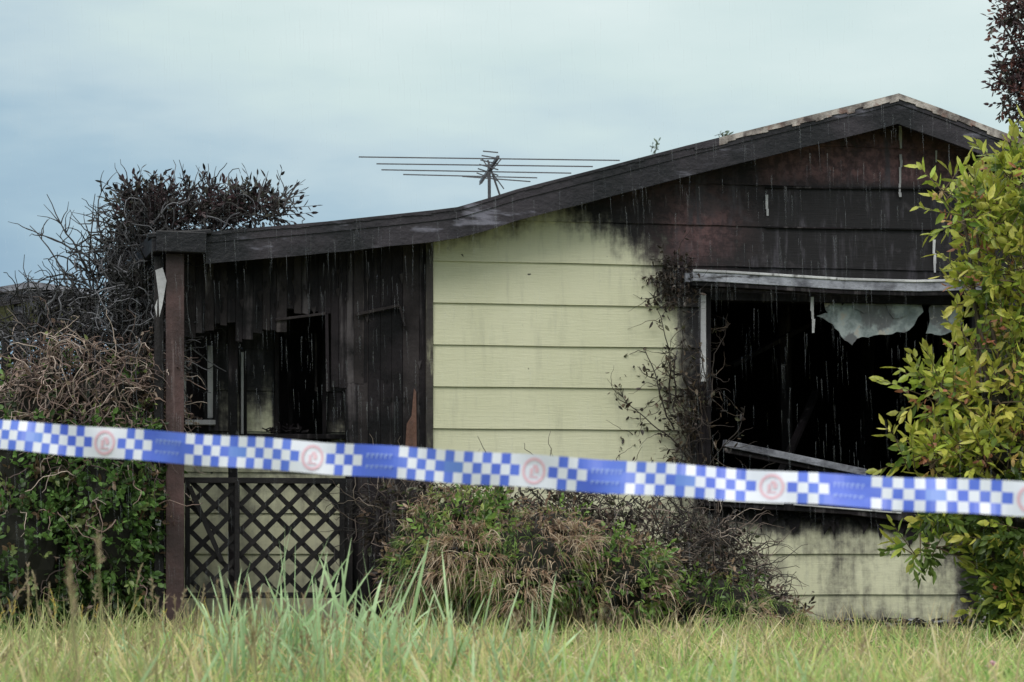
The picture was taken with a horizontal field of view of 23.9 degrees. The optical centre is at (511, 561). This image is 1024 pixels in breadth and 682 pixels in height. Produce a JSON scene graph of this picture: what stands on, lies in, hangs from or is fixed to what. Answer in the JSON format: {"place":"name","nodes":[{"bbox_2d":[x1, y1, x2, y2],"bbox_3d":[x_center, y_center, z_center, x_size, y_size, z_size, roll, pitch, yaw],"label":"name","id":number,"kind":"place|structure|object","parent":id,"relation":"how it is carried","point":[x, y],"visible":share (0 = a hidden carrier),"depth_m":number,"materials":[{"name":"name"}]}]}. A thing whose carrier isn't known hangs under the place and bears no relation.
{"place":"outdoors","nodes":[
{"label":"outdoors","id":0,"kind":"place"},
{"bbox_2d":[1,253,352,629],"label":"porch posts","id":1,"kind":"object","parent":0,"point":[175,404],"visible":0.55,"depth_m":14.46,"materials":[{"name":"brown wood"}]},
{"bbox_2d":[184,269,387,629],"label":"porch back wall","id":2,"kind":"structure","parent":0,"point":[258,350],"depth_m":15.37,"materials":[{"name":"wood"}]},
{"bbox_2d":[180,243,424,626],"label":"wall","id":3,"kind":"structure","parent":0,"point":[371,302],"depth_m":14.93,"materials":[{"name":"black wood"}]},
{"bbox_2d":[0,527,1023,681],"bbox_3d":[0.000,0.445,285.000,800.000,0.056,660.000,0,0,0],"label":"ground","id":4,"kind":"structure","parent":0,"point":[571,644],"depth_m":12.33,"materials":[{"name":"green plant"}]},
{"bbox_2d":[0,281,102,623],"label":"lean to roof","id":5,"kind":"object","parent":4,"relation":"on","point":[15,306],"visible":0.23,"depth_m":17.05,"materials":[{"name":"metal"}]},
{"bbox_2d":[0,297,205,633],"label":"overgrown vine","id":6,"kind":"object","parent":4,"relation":"on","point":[56,511],"visible":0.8,"depth_m":14.34,"materials":[{"name":"green plant"}]},
{"bbox_2d":[109,250,401,625],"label":"porch window frames","id":7,"kind":"structure","parent":4,"relation":"on","point":[300,390],"depth_m":16.30,"materials":[{"name":"black wood"}]},
{"bbox_2d":[155,268,165,525],"bbox_3d":[-2.098,-0.983,14.437,0.070,1.544,0.006,0,0,-9],"label":"peeling fascia strip","id":8,"kind":"object","parent":7,"relation":"attached to","point":[161,280],"visible":1,"depth_m":14.43,"materials":[{"name":"white paint"}]},
{"bbox_2d":[0,159,321,415],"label":"burnt creeper","id":9,"kind":"object","parent":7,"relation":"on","point":[156,207],"visible":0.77,"depth_m":15.00,"materials":[{"name":"black plant"}]},
{"bbox_2d":[125,229,210,274],"bbox_3d":[-2.185,-1.904,15.232,0.404,0.162,1.762,0,0,-15],"label":"eave gutter","id":10,"kind":"object","parent":7,"relation":"on","point":[157,242],"visible":0.8,"depth_m":14.40,"materials":[{"name":"black metal"}]},
{"bbox_2d":[184,477,346,597],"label":"lattice gate","id":11,"kind":"structure","parent":7,"relation":"attached to","point":[209,526],"depth_m":14.73,"materials":[{"name":"paint"}]},
{"bbox_2d":[424,242,432,630],"bbox_3d":[-0.517,-0.676,15.014,0.045,2.602,0.088,0,0,-9],"label":"corner board","id":12,"kind":"object","parent":7,"relation":"attached to","point":[429,345],"visible":0.32,"depth_m":14.97,"materials":[{"name":"black wood"}]},
{"bbox_2d":[102,146,968,627],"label":"walls","id":13,"kind":"structure","parent":4,"relation":"on","point":[824,358],"depth_m":18.68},
{"bbox_2d":[359,151,619,197],"bbox_3d":[-0.165,-2.370,17.900,1.890,1.190,1.103,0,0,0],"label":"tv antenna","id":14,"kind":"object","parent":13,"relation":"on","point":[489,171],"visible":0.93,"depth_m":17.66,"materials":[{"name":"metal"}]},
{"bbox_2d":[433,125,1022,631],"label":"weatherboards","id":15,"kind":"object","parent":13,"relation":"attached to","point":[543,317],"visible":0.37,"depth_m":15.22,"materials":[{"name":"beige paint"}]},
{"bbox_2d":[607,226,774,534],"bbox_3d":[1.081,-1.099,15.249,0.889,2.010,0.844,0,0,30],"label":"wall creeper","id":16,"kind":"object","parent":15,"relation":"attached to","point":[685,426],"depth_m":15.17,"materials":[{"name":"black plant"}]},
{"bbox_2d":[765,126,936,332],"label":"broken jointers","id":17,"kind":"object","parent":15,"relation":"attached to","point":[812,298],"visible":0.91,"depth_m":15.45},
{"bbox_2d":[765,186,1005,229],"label":"sheet joint moulds","id":18,"kind":"object","parent":15,"relation":"attached to","point":[852,188],"visible":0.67,"depth_m":15.39,"materials":[{"name":"black wood"}]},
{"bbox_2d":[684,269,981,527],"bbox_3d":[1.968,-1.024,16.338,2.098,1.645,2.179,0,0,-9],"label":"window frame","id":19,"kind":"object","parent":13,"relation":"attached to","point":[823,290],"visible":0.76,"depth_m":15.37,"materials":[{"name":"wood"}]},
{"bbox_2d":[704,301,956,545],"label":"burnt shreds","id":20,"kind":"object","parent":19,"relation":"hanging from","point":[827,520],"visible":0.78,"depth_m":15.35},
{"bbox_2d":[818,303,963,344],"bbox_3d":[2.428,-1.535,15.506,0.984,0.305,0.021,0,0,-9],"label":"torn ceiling lining","id":21,"kind":"object","parent":19,"relation":"attached to","point":[852,322],"visible":0.93,"depth_m":15.49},
{"bbox_3d":[1.397,-2.353,15.156,6.594,0.970,0.246,0,0,-9],"label":"soffit","id":22,"kind":"object","parent":13,"relation":"attached to","visible":0},
{"bbox_2d":[206,104,1022,263],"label":"bargeboard","id":23,"kind":"object","parent":22,"relation":"attached to","point":[538,204],"visible":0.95,"depth_m":14.85,"materials":[{"name":"black wood"}]},
{"bbox_2d":[206,100,1018,242],"bbox_3d":[1.422,-2.411,14.996,6.594,1.006,0.029,0,0,-9],"label":"bargeboard moulding","id":24,"kind":"object","parent":23,"relation":"attached to","point":[447,214],"visible":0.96,"depth_m":14.79,"materials":[{"name":"black wood"}]},
{"bbox_2d":[211,93,1023,234],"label":"roof edge capping","id":25,"kind":"object","parent":23,"relation":"attached to","point":[944,113],"visible":0.99,"depth_m":14.97,"materials":[{"name":"grey metal"}]},
{"bbox_2d":[320,431,822,636],"bbox_3d":[0.357,-0.049,14.255,3.062,1.481,1.634,0,0,0],"label":"overgrown garden shrub","id":26,"kind":"object","parent":4,"relation":"on","point":[479,540],"visible":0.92,"depth_m":14.00,"materials":[{"name":"green plant"}]},
{"bbox_2d":[638,137,660,157],"bbox_3d":[1.739,-2.192,27.965,2.180,5.450,1.745,0,0,0],"label":"background tree","id":27,"kind":"object","parent":4,"relation":"on","point":[656,144],"visible":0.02,"depth_m":28.00,"materials":[{"name":"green plant"}]},
{"bbox_2d":[715,130,732,136],"bbox_3d":[2.420,-2.235,28.055,2.049,5.536,1.813,0,0,-10],"label":"background tree","id":28,"kind":"object","parent":4,"relation":"on","point":[726,132],"visible":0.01,"depth_m":27.99,"materials":[{"name":"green plant"}]},
{"bbox_2d":[813,617,984,626],"bbox_3d":[2.467,0.380,15.171,1.394,0.056,0.439,0,0,-10],"label":"fire debris","id":29,"kind":"object","parent":4,"relation":"on","point":[919,621],"visible":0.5,"depth_m":15.09,"materials":[{"name":"metal"}]},
{"bbox_2d":[866,105,1023,643],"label":"yellow green shrub","id":30,"kind":"object","parent":4,"relation":"on","point":[981,442],"visible":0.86,"depth_m":12.29,"materials":[{"name":"green plant"}]},
{"bbox_2d":[985,660,997,671],"bbox_3d":[1.668,0.383,8.400,0.052,0.084,0.051,0,0,0],"label":"pink wildflower","id":31,"kind":"object","parent":4,"relation":"on","point":[992,662],"visible":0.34,"depth_m":8.39,"materials":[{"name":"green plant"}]},
{"bbox_2d":[980,0,1023,138],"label":"purple leaf tree","id":32,"kind":"object","parent":4,"relation":"on","point":[1013,74],"visible":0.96,"depth_m":15.99,"materials":[{"name":"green plant"}]},
{"bbox_3d":[-2.788,-0.020,6.974,0.045,1.291,0.045,0,0,0],"label":"wooden stake","id":33,"kind":"object","parent":4,"relation":"on","visible":0},
{"bbox_2d":[0,420,1023,516],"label":"police tape","id":34,"kind":"object","parent":33,"relation":"attached to","point":[992,497],"visible":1,"depth_m":5.87,"materials":[{"name":"blue plastic"}]},
{"bbox_2d":[0,0,1023,374],"label":"sky","id":35,"kind":"structure","parent":0,"point":[308,88],"materials":[{"name":"blue"}]}
]}

